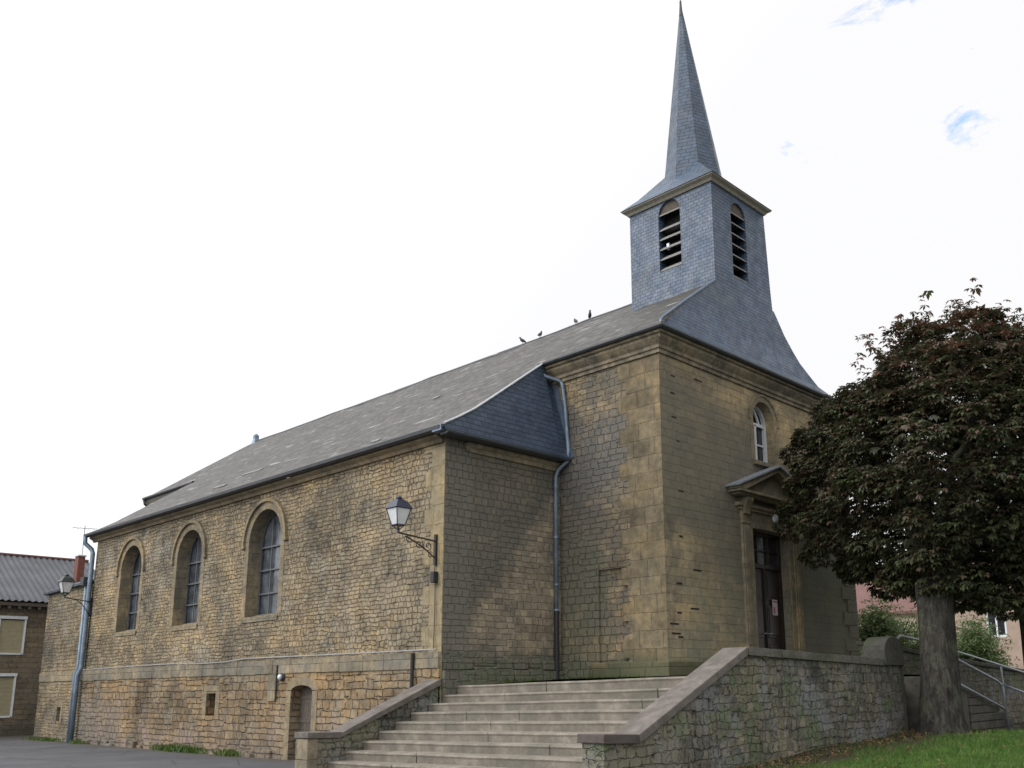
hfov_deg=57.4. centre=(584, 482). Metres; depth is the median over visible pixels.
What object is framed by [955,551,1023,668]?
house
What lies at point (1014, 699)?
stair wall
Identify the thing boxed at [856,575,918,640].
house
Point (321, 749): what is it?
parapet wall
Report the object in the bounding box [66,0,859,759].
church
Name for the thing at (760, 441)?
window
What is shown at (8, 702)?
window frame
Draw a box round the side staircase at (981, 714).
[904,676,1020,731]
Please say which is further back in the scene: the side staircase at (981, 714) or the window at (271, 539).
the window at (271, 539)
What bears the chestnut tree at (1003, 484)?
on the lawn at (843, 757)
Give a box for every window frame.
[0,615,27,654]
[0,673,17,717]
[986,613,1006,636]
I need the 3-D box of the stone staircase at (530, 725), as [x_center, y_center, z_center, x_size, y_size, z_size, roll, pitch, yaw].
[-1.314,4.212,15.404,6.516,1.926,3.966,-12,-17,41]
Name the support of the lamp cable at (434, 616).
attached to the church
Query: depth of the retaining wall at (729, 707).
14.51 m
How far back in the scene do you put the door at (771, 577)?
22.97 m
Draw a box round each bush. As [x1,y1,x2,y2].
[858,595,918,649]
[956,613,1020,666]
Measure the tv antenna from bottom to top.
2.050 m
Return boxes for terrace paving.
[482,675,919,684]
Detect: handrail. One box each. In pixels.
[897,635,1023,700]
[958,659,1009,729]
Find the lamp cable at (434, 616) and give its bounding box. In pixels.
[433,565,434,648]
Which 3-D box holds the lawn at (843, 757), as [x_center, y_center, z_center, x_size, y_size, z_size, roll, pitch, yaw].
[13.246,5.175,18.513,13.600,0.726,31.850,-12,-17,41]
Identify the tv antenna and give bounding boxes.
[73,526,96,554]
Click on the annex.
(60, 645)
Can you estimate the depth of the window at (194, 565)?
27.66 m
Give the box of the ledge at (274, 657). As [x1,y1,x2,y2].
[83,649,436,669]
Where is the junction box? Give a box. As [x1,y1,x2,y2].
[430,571,437,582]
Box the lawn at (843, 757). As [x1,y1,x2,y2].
[734,722,1023,767]
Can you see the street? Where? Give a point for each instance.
(17, 752)
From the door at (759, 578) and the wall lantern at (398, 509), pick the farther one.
the door at (759, 578)
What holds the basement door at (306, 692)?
in the church
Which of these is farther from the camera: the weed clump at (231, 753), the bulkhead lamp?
the weed clump at (231, 753)
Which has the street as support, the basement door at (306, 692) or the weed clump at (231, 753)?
the weed clump at (231, 753)
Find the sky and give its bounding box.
[0,0,1023,569]
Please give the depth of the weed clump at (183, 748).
25.24 m
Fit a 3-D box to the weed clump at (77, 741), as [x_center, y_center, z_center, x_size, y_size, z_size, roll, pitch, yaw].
[-16.488,8.401,30.283,1.652,0.140,0.398,-12,-17,41]
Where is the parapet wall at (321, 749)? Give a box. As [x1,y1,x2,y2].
[294,679,441,767]
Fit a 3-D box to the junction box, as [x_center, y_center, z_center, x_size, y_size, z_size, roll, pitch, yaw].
[-3.105,1.945,19.219,0.120,0.230,0.118,-12,-17,41]
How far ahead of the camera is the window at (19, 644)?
36.96 m
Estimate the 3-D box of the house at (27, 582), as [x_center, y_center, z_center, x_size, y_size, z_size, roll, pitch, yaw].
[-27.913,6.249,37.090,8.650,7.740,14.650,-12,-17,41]
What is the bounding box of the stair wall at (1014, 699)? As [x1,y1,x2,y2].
[856,641,1023,722]
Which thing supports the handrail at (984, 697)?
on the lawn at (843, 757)
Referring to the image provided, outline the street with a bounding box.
[0,735,294,767]
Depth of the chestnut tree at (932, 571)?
18.59 m
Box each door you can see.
[299,686,311,731]
[755,568,768,648]
[762,569,781,649]
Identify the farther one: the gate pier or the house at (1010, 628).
the house at (1010, 628)
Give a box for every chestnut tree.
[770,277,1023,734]
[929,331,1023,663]
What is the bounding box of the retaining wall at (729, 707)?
[577,647,904,767]
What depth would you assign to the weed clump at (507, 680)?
20.00 m
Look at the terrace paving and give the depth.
18.07 m
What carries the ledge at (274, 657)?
attached to the church
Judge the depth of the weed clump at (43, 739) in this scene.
32.23 m
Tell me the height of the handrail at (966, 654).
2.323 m
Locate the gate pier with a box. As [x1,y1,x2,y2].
[863,636,907,730]
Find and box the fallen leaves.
[727,726,1023,767]
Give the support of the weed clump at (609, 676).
on the terrace paving
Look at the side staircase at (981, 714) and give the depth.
19.91 m
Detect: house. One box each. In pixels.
[0,552,94,735]
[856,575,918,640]
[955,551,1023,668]
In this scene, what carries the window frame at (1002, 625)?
in the house at (1010, 628)
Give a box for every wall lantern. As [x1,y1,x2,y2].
[58,574,92,616]
[385,496,437,564]
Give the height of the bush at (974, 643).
2.501 m
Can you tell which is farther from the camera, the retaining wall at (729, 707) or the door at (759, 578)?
the door at (759, 578)
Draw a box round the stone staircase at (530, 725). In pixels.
[328,676,685,767]
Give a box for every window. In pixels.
[127,550,140,629]
[184,534,201,623]
[257,512,280,614]
[753,405,775,467]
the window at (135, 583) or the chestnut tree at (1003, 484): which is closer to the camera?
the chestnut tree at (1003, 484)
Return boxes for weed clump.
[22,736,62,741]
[68,740,88,743]
[149,742,210,754]
[210,748,248,756]
[487,677,542,682]
[559,675,652,678]
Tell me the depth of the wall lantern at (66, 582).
31.01 m
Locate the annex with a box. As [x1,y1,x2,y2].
[33,577,93,741]
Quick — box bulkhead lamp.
[277,673,284,680]
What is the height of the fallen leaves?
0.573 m
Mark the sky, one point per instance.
(224, 223)

